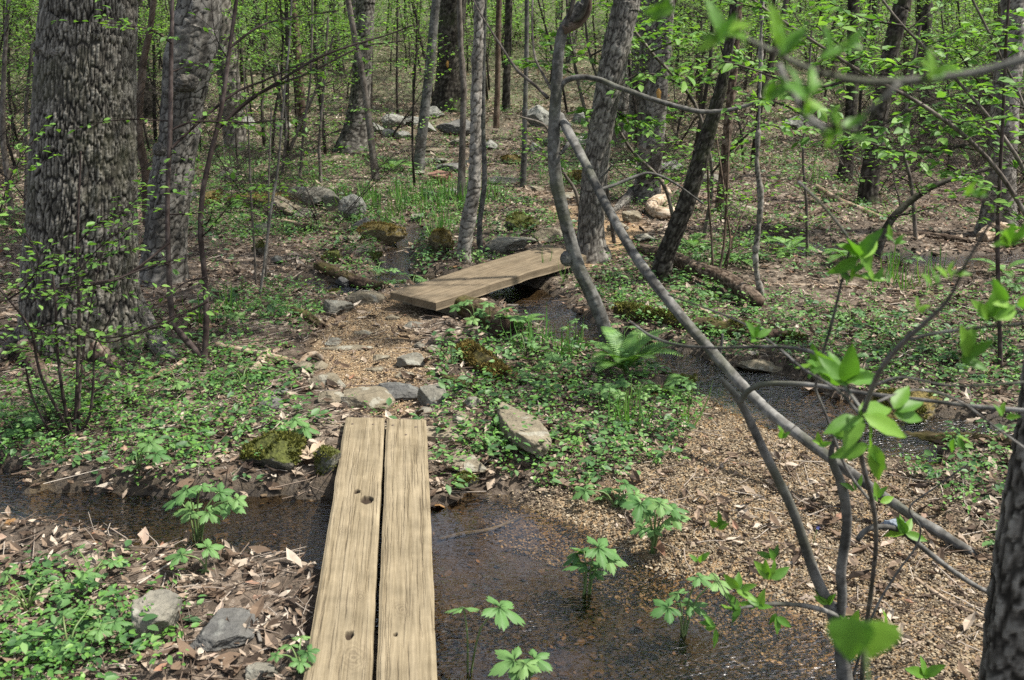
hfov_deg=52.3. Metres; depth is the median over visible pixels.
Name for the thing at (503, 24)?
thicket sapling
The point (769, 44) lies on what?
thicket sapling
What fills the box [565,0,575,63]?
background tree
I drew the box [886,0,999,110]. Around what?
thicket sapling
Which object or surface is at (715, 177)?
rock
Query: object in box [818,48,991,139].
bare shrub
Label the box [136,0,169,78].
thicket sapling
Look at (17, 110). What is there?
bare shrub
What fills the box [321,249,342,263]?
rock
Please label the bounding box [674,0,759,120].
thicket sapling
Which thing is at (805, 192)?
thin sapling
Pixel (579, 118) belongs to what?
rock
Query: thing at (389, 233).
rock
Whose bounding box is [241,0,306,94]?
thicket sapling
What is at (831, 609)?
forked shrub
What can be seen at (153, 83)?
thicket sapling
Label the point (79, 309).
thin shrub
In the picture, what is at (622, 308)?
mossy log
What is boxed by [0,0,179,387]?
oak tree
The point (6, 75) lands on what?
thicket sapling
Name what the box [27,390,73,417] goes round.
lobed plant
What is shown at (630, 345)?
fern
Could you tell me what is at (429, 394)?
rock
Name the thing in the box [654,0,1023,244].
hazel shrub
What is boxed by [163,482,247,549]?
lobed plant
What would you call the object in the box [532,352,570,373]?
lobed plant
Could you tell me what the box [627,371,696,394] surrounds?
fern
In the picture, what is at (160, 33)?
thicket sapling
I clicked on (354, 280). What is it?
fallen log
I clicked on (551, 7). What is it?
thicket sapling
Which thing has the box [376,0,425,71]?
thicket sapling
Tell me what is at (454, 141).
rock
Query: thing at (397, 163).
fern
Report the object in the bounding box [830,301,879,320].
lobed plant
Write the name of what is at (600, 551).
lobed plant
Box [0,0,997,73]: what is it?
wood
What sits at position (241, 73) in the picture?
thicket sapling
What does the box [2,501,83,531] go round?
fallen stick
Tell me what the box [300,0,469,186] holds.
thicket sapling
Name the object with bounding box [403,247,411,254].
rock
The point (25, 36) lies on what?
thicket sapling
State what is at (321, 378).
rock
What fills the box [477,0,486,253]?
sapling tree
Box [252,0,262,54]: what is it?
background tree
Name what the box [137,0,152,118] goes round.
background tree
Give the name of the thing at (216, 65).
thicket sapling
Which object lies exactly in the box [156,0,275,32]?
thicket sapling
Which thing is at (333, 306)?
rock
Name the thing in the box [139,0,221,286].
knobbly tree
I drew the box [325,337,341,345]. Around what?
rock
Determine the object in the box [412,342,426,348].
rock
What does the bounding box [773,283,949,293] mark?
fallen stick
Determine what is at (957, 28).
arching shrub
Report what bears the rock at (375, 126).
on the ground at (452, 660)
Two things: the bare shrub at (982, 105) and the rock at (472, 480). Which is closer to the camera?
the rock at (472, 480)
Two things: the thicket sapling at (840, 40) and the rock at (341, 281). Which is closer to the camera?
the rock at (341, 281)
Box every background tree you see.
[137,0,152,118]
[215,0,246,148]
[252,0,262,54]
[288,0,306,134]
[316,1,327,65]
[329,0,344,75]
[351,0,355,17]
[370,35,373,113]
[557,0,562,19]
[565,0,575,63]
[638,0,654,154]
[866,0,879,87]
[903,0,911,112]
[982,5,1000,122]
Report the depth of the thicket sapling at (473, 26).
17.56 m
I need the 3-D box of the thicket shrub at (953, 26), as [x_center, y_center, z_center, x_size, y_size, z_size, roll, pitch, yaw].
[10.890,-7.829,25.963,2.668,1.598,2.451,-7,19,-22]
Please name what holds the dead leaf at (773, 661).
on the gravel
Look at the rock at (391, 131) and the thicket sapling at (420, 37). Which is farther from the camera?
the thicket sapling at (420, 37)
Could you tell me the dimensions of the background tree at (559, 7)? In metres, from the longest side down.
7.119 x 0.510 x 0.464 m
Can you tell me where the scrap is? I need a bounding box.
[881,519,905,526]
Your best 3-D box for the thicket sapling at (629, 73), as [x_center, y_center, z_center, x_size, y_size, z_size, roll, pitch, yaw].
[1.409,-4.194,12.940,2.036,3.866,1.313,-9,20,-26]
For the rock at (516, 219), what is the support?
on the ground at (452, 660)
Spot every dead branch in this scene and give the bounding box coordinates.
[280,219,346,232]
[795,167,805,187]
[814,184,882,218]
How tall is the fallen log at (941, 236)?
0.083 m
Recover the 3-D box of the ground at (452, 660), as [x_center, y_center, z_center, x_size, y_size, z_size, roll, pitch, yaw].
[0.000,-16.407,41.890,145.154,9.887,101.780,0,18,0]
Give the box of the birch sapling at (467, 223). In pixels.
[457,0,484,263]
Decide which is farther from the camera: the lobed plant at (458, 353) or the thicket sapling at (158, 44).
the thicket sapling at (158, 44)
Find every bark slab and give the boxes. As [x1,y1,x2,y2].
[288,308,325,329]
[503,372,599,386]
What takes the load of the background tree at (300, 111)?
on the ground at (452, 660)
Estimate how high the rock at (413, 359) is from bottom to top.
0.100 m
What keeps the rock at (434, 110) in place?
on the ground at (452, 660)
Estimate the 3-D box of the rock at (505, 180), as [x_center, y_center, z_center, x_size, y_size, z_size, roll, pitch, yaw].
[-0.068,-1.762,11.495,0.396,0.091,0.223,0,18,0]
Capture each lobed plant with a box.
[0,411,44,437]
[0,565,73,611]
[13,606,133,663]
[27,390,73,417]
[69,544,128,591]
[121,435,172,472]
[143,370,190,391]
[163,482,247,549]
[164,538,224,573]
[210,305,245,325]
[224,362,275,388]
[267,635,319,674]
[276,417,320,438]
[359,262,400,278]
[387,273,427,286]
[434,341,464,365]
[444,596,524,679]
[450,300,479,325]
[467,433,496,451]
[473,301,497,318]
[488,646,552,679]
[496,307,526,332]
[505,332,537,358]
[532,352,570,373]
[559,319,587,344]
[562,535,627,607]
[571,479,646,508]
[576,383,625,404]
[602,323,645,337]
[616,379,661,400]
[620,494,689,555]
[649,572,731,650]
[655,379,696,404]
[671,285,709,299]
[725,288,740,300]
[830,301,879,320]
[882,248,924,265]
[984,275,1023,291]
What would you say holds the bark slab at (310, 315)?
on the ground at (452, 660)
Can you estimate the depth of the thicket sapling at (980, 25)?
16.14 m
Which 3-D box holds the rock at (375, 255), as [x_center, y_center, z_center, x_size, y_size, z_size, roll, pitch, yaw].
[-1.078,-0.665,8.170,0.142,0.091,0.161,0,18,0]
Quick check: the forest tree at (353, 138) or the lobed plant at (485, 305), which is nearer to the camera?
the lobed plant at (485, 305)
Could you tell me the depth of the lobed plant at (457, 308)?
6.31 m
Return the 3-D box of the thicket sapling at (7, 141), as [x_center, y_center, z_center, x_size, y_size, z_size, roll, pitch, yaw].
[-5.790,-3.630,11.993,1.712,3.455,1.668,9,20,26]
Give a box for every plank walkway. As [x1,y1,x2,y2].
[275,417,467,679]
[390,244,585,315]
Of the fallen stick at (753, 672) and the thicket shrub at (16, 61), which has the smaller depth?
the fallen stick at (753, 672)
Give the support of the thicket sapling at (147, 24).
on the ground at (452, 660)
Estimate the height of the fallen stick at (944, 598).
0.022 m
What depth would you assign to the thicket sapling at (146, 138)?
12.92 m
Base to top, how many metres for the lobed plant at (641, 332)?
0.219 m
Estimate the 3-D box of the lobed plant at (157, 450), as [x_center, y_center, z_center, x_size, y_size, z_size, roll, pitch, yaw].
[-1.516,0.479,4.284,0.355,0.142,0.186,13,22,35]
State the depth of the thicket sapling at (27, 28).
21.86 m
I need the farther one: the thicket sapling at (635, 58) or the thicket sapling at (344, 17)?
the thicket sapling at (344, 17)
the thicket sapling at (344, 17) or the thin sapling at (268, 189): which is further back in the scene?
the thicket sapling at (344, 17)
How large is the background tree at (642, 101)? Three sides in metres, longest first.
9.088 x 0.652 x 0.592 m
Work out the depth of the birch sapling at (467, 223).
7.64 m
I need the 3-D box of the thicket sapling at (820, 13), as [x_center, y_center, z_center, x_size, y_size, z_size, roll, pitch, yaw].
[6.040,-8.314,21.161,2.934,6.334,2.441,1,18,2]
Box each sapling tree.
[345,0,379,179]
[457,0,466,196]
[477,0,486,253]
[520,0,528,186]
[752,0,764,304]
[995,0,1009,367]
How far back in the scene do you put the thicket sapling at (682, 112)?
13.35 m
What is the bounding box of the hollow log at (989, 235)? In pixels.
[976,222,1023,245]
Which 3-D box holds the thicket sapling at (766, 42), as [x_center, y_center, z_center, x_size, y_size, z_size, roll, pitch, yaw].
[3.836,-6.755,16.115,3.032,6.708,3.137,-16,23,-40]
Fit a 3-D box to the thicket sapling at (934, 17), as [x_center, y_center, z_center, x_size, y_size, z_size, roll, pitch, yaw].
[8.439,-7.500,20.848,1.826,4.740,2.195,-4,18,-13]
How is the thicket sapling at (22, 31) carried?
on the ground at (452, 660)
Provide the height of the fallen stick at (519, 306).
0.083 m
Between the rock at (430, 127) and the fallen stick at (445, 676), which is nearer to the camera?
the fallen stick at (445, 676)
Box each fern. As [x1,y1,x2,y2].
[378,159,420,168]
[496,313,544,329]
[583,326,683,373]
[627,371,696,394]
[680,233,716,246]
[714,253,770,266]
[759,236,817,256]
[821,248,880,262]
[964,258,1023,278]
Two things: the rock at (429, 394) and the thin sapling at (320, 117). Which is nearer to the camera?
the rock at (429, 394)
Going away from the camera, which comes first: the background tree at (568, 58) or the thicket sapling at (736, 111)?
the thicket sapling at (736, 111)
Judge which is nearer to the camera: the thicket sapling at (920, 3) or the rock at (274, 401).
the rock at (274, 401)
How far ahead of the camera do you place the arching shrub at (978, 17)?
16.65 m
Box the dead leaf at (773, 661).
[765,659,791,665]
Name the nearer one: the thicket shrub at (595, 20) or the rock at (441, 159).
the rock at (441, 159)
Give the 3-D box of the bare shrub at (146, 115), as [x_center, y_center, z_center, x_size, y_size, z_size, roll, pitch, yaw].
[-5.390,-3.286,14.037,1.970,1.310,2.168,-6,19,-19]
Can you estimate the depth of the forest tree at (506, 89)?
17.09 m
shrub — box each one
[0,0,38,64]
[0,43,243,245]
[0,49,156,145]
[0,70,32,137]
[0,115,217,437]
[1,43,34,81]
[137,59,162,127]
[146,78,367,192]
[149,21,167,63]
[201,102,446,225]
[299,25,516,138]
[374,13,437,58]
[374,16,437,62]
[502,0,815,243]
[512,32,546,63]
[522,0,565,36]
[550,0,610,37]
[564,108,755,189]
[582,14,609,43]
[592,29,767,149]
[629,180,1023,679]
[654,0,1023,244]
[666,59,791,153]
[689,377,1023,679]
[698,0,997,117]
[723,0,970,114]
[740,26,821,63]
[756,42,1023,193]
[796,29,992,157]
[811,1,891,42]
[813,47,1023,152]
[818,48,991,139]
[862,28,988,91]
[865,12,1023,117]
[867,12,889,44]
[873,1,1022,75]
[885,0,997,66]
[887,82,1023,175]
[890,68,1023,243]
[891,85,1023,182]
[912,2,997,55]
[937,15,1023,144]
[943,77,1023,129]
[977,79,1023,147]
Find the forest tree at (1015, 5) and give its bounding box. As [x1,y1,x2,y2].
[973,0,1023,233]
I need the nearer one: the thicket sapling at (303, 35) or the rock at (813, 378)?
the rock at (813, 378)
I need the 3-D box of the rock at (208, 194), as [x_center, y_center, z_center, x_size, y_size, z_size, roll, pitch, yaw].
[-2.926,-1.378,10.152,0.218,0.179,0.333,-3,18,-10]
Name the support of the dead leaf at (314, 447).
on the ground at (452, 660)
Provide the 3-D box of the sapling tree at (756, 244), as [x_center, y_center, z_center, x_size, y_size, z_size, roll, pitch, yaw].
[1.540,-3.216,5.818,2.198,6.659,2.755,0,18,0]
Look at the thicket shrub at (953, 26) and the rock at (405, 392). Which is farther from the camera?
the thicket shrub at (953, 26)
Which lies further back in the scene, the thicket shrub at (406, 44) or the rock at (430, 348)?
the thicket shrub at (406, 44)
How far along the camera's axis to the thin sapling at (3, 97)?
8.98 m
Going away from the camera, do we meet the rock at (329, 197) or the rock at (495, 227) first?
the rock at (495, 227)
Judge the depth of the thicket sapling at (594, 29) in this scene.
24.27 m
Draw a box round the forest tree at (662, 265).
[651,0,738,283]
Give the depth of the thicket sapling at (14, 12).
13.41 m
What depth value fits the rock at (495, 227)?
9.12 m
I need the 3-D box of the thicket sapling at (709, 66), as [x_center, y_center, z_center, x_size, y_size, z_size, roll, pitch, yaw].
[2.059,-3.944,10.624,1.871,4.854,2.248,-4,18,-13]
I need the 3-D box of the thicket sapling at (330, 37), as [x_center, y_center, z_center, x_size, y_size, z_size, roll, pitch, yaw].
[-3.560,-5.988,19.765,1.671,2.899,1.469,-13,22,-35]
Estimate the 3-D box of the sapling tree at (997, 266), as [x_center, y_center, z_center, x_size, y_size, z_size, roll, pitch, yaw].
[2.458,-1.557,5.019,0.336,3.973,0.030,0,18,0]
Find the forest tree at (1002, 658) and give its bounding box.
[978,352,1023,679]
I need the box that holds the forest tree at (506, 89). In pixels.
[501,0,512,111]
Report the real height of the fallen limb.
0.122 m
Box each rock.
[130,589,182,640]
[189,607,258,651]
[191,191,199,199]
[204,188,223,206]
[219,167,242,179]
[225,192,265,208]
[239,429,305,470]
[244,116,254,125]
[245,662,277,679]
[251,239,264,254]
[254,191,297,205]
[255,223,274,233]
[258,395,283,411]
[270,255,282,262]
[271,195,299,212]
[271,388,288,396]
[288,186,307,197]
[291,361,314,372]
[292,208,315,218]
[302,186,331,206]
[308,373,345,389]
[311,444,341,475]
[312,360,328,369]
[317,390,345,403]
[319,299,353,314]
[320,344,372,350]
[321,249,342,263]
[323,191,338,208]
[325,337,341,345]
[326,288,342,294]
[335,276,349,288]
[338,194,366,218]
[339,386,394,412]
[346,232,361,241]
[346,290,386,304]
[351,217,369,231]
[353,330,373,334]
[356,221,407,244]
[365,366,382,371]
[367,250,382,259]
[373,122,383,132]
[373,354,390,361]
[377,382,418,401]
[381,112,406,128]
[382,129,395,137]
[385,315,399,319]
[394,372,414,377]
[396,131,410,139]
[396,352,424,367]
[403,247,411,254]
[404,321,422,327]
[405,116,418,125]
[411,170,424,174]
[411,214,423,221]
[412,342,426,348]
[414,406,435,416]
[417,384,446,407]
[425,158,447,162]
[425,345,440,353]
[426,148,437,151]
[428,122,436,131]
[428,170,452,183]
[428,227,454,252]
[429,106,444,117]
[433,163,457,171]
[436,119,470,135]
[443,455,486,471]
[448,139,468,143]
[448,392,457,397]
[452,411,468,422]
[452,469,478,490]
[453,338,512,380]
[463,397,480,408]
[484,237,527,253]
[486,139,497,149]
[488,176,519,183]
[490,225,509,231]
[497,402,551,454]
[499,153,520,163]
[505,211,539,231]
[520,237,536,243]
[527,105,548,126]
[528,186,546,191]
[529,142,541,151]
[533,227,563,242]
[565,169,581,184]
[565,192,579,198]
[572,112,589,123]
[577,136,586,146]
[606,222,628,230]
[622,210,641,223]
[632,233,657,241]
[661,160,683,171]
[674,372,703,388]
[703,174,717,183]
[712,378,733,386]
[720,200,757,219]
[736,359,782,372]
[782,115,825,128]
[807,368,823,383]
[870,386,942,425]
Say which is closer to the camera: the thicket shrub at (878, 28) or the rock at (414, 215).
the rock at (414, 215)
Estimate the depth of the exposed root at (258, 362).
5.51 m
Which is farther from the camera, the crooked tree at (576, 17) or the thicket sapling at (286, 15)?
the thicket sapling at (286, 15)
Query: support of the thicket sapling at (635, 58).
on the ground at (452, 660)
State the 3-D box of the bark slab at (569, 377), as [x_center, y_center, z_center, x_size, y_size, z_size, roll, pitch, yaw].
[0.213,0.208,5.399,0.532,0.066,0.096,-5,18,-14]
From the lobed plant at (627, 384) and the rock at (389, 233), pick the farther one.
the rock at (389, 233)
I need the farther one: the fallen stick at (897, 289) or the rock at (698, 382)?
the fallen stick at (897, 289)
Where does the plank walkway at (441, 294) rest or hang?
on the ground at (452, 660)
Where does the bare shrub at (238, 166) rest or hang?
on the ground at (452, 660)
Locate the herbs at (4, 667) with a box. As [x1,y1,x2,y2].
[0,71,1023,679]
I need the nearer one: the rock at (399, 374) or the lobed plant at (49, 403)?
the lobed plant at (49, 403)
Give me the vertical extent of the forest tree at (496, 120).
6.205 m
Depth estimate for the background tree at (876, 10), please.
20.77 m
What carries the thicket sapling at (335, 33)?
on the ground at (452, 660)
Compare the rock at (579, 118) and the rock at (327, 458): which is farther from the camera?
the rock at (579, 118)
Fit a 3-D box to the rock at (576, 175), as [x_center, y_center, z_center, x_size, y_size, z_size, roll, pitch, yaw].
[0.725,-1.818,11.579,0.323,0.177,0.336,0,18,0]
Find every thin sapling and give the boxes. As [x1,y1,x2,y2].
[0,0,36,219]
[6,43,33,215]
[147,36,373,283]
[175,0,291,294]
[237,0,385,182]
[239,25,365,159]
[499,113,578,209]
[625,98,840,270]
[741,0,896,255]
[824,26,1015,240]
[862,119,1023,259]
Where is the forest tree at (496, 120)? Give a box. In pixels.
[493,0,501,128]
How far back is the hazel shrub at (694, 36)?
7.87 m
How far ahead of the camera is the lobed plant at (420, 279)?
7.58 m
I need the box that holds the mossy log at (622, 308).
[610,300,808,342]
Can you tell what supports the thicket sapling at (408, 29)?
on the ground at (452, 660)
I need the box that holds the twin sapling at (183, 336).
[3,0,431,364]
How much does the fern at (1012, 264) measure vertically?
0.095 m
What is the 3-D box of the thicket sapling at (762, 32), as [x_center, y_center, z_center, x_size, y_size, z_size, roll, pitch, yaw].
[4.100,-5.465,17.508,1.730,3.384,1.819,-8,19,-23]
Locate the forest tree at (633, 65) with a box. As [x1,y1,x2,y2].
[628,0,643,144]
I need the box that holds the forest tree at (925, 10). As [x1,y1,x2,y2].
[915,0,936,140]
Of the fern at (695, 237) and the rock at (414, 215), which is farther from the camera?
the rock at (414, 215)
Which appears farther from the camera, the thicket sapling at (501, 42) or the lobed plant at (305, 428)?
the thicket sapling at (501, 42)
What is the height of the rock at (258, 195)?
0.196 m
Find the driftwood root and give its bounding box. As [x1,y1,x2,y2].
[645,179,674,219]
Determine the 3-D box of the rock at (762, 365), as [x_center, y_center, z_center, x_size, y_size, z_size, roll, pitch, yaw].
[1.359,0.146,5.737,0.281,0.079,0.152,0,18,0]
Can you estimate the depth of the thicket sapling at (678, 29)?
21.67 m
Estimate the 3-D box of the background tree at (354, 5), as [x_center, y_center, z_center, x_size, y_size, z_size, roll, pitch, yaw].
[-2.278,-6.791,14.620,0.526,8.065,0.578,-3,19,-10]
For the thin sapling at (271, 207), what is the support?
on the ground at (452, 660)
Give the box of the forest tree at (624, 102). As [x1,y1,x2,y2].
[611,49,630,147]
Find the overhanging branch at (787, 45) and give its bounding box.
[642,0,1023,148]
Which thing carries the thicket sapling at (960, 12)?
on the ground at (452, 660)
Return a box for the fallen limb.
[635,243,764,307]
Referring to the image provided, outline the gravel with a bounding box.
[479,386,999,679]
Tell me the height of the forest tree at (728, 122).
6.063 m
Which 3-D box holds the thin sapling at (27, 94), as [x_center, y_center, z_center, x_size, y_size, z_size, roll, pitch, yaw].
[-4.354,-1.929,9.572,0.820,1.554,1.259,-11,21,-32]
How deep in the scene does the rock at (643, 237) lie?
8.60 m
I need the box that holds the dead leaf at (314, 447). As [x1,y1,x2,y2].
[300,440,335,458]
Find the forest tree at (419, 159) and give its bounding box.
[414,0,440,170]
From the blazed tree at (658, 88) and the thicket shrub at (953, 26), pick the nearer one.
the blazed tree at (658, 88)
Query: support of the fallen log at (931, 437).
on the ground at (452, 660)
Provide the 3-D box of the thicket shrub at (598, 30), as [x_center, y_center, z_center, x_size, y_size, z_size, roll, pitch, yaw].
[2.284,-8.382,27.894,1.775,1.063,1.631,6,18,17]
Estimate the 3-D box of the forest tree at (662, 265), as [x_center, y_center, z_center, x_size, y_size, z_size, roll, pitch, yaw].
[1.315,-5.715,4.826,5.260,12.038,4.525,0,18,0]
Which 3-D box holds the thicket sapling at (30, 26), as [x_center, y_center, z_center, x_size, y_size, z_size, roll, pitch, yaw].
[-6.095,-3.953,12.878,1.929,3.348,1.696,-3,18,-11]
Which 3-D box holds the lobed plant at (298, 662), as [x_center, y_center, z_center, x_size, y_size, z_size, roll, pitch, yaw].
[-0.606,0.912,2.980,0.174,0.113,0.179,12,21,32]
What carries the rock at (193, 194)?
on the ground at (452, 660)
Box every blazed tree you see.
[430,0,467,113]
[613,0,674,211]
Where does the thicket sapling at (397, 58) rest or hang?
on the ground at (452, 660)
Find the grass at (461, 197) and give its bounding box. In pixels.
[13,99,992,433]
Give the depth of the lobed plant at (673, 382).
5.12 m
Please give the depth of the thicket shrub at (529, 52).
24.35 m
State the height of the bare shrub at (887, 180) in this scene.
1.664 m
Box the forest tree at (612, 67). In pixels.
[577,0,639,263]
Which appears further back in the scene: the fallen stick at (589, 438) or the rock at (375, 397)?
the rock at (375, 397)
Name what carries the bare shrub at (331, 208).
on the ground at (452, 660)
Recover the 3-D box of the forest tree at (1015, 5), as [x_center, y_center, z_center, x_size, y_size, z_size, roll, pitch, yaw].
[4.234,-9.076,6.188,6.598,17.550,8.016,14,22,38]
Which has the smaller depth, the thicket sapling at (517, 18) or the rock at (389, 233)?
the rock at (389, 233)
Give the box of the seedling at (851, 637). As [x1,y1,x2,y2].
[827,616,900,679]
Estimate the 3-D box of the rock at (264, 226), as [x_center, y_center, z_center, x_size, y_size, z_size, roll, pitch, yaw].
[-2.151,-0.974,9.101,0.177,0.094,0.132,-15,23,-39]
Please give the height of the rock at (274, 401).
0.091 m
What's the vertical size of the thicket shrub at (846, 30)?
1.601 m
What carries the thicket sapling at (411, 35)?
on the ground at (452, 660)
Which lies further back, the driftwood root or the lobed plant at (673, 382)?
the driftwood root
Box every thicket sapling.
[0,0,32,139]
[0,0,36,72]
[0,0,36,139]
[0,0,36,167]
[0,0,147,53]
[0,0,169,65]
[0,2,31,23]
[0,2,38,45]
[0,5,28,112]
[1,0,33,73]
[14,0,169,53]
[14,3,21,75]
[33,12,169,62]
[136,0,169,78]
[136,10,165,109]
[136,19,169,151]
[137,0,175,141]
[137,0,243,58]
[139,5,276,150]
[145,11,162,67]
[146,0,176,33]
[155,0,167,68]
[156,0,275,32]
[166,0,282,99]
[166,0,304,169]
[216,0,354,145]
[216,0,392,161]
[219,0,344,153]
[230,0,274,117]
[232,0,248,84]
[232,0,326,105]
[232,0,381,153]
[236,1,393,138]
[240,0,300,76]
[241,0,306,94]
[245,0,352,128]
[250,0,301,69]
[252,1,350,101]
[263,1,292,74]
[267,0,340,58]
[271,0,352,92]
[272,0,338,84]
[300,0,313,69]
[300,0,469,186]
[313,0,391,100]
[317,0,380,85]
[322,0,379,58]
[323,0,442,114]
[374,0,429,100]
[374,0,495,42]
[375,0,473,100]
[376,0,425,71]
[380,0,429,65]
[385,0,389,45]
[408,3,473,33]
[414,0,518,101]
[419,0,517,39]
[423,0,491,22]
[465,2,515,89]
[466,1,523,63]
[487,0,517,67]
[490,0,504,45]
[512,0,522,41]
[518,0,568,112]
[519,0,600,82]
[522,0,558,59]
[557,0,690,147]
[579,0,609,65]
[586,0,754,79]
[605,18,704,63]
[631,0,714,62]
[634,2,751,146]
[642,1,794,153]
[670,1,699,120]
[672,0,748,100]
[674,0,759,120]
[674,0,804,163]
[675,0,683,76]
[675,0,727,98]
[675,0,755,107]
[676,1,726,74]
[679,0,825,161]
[704,0,783,89]
[718,1,828,106]
[723,1,768,77]
[724,0,793,112]
[742,0,786,108]
[770,0,835,69]
[789,0,878,96]
[789,1,816,64]
[797,0,880,81]
[799,0,932,141]
[819,0,846,77]
[843,0,973,91]
[867,0,980,145]
[872,0,994,169]
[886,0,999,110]
[912,0,971,25]
[932,0,1000,113]
[936,0,989,60]
[944,0,999,59]
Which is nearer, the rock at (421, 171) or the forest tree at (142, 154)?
the forest tree at (142, 154)
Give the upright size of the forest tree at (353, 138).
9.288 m
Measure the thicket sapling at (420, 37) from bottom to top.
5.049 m
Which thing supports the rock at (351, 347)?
on the ground at (452, 660)
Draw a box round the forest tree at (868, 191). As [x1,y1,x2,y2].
[856,0,910,204]
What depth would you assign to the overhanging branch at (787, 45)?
0.77 m
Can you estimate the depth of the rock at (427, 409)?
4.92 m
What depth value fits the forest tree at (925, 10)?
13.91 m
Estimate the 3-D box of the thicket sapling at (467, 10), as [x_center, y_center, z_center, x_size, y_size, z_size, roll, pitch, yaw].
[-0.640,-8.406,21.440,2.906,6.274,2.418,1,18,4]
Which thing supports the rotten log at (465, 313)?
on the ground at (452, 660)
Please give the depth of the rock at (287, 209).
9.63 m
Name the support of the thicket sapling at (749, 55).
on the ground at (452, 660)
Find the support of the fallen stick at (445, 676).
on the stream pebbles
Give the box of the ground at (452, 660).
[0,0,1023,679]
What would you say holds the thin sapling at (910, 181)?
on the ground at (452, 660)
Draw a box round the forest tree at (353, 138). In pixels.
[333,0,375,153]
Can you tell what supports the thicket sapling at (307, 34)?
on the ground at (452, 660)
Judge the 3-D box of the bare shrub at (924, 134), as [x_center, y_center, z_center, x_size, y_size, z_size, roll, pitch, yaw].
[4.735,-2.964,12.617,2.587,1.696,2.733,4,18,12]
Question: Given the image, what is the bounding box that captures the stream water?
[0,196,1023,679]
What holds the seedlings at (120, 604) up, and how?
on the ground at (452, 660)
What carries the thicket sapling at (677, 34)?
on the ground at (452, 660)
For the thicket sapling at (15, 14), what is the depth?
23.36 m
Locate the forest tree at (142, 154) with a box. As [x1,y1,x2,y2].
[136,0,156,225]
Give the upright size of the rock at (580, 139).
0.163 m
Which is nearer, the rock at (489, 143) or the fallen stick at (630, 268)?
the fallen stick at (630, 268)
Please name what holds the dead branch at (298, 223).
on the ground at (452, 660)
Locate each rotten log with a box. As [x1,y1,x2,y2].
[439,373,474,387]
[455,295,514,337]
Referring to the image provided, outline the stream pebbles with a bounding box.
[2,189,1023,679]
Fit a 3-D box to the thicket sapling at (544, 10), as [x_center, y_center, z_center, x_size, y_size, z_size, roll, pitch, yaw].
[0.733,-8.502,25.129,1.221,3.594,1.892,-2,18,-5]
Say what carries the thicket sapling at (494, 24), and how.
on the ground at (452, 660)
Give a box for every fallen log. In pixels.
[288,223,318,234]
[314,259,389,290]
[795,202,848,222]
[851,231,972,243]
[881,431,1012,446]
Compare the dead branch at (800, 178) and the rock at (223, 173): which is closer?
the dead branch at (800, 178)
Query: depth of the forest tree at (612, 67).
7.69 m
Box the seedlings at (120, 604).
[0,90,1023,664]
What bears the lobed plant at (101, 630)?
on the ground at (452, 660)
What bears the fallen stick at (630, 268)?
on the ground at (452, 660)
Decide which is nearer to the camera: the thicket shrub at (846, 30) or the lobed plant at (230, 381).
the lobed plant at (230, 381)
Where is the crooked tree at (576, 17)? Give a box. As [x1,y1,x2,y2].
[473,0,763,349]
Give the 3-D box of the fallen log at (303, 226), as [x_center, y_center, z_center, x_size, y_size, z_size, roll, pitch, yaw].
[-1.814,-0.962,9.061,0.102,0.102,0.359,9,20,26]
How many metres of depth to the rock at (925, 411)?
5.05 m
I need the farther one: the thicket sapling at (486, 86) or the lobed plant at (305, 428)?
the thicket sapling at (486, 86)
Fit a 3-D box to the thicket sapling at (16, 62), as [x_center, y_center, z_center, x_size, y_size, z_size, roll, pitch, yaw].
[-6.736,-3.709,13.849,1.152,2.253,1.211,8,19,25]
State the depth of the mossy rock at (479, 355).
5.58 m
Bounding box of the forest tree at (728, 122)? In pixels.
[714,2,742,214]
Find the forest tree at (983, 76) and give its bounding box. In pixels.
[961,43,992,111]
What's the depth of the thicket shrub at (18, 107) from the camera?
13.28 m
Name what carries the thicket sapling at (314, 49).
on the ground at (452, 660)
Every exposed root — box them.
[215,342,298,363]
[235,348,270,374]
[298,351,324,362]
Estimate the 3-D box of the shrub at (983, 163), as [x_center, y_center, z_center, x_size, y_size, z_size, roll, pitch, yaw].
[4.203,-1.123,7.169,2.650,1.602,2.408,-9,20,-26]
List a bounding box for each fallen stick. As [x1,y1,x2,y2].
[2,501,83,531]
[35,385,138,412]
[46,441,124,478]
[145,355,189,381]
[190,608,250,627]
[256,631,261,642]
[281,634,295,640]
[438,516,520,540]
[440,670,450,679]
[499,304,545,308]
[578,422,596,445]
[616,266,651,271]
[722,653,760,676]
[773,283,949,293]
[798,295,947,361]
[914,577,983,617]
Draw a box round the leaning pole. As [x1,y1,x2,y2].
[559,112,992,563]
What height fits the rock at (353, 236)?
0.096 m
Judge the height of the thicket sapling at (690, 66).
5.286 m
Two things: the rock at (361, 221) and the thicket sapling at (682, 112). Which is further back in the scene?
the thicket sapling at (682, 112)
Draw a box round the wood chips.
[299,285,441,419]
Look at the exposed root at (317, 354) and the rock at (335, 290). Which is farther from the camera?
the rock at (335, 290)
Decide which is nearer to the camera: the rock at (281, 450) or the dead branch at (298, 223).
the rock at (281, 450)
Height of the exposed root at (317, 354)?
0.040 m
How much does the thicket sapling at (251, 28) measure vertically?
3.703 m
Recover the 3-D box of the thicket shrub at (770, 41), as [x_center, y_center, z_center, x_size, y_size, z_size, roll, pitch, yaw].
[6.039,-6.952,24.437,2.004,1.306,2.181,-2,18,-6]
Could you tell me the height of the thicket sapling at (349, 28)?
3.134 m
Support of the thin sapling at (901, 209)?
on the ground at (452, 660)
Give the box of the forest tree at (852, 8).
[836,0,859,184]

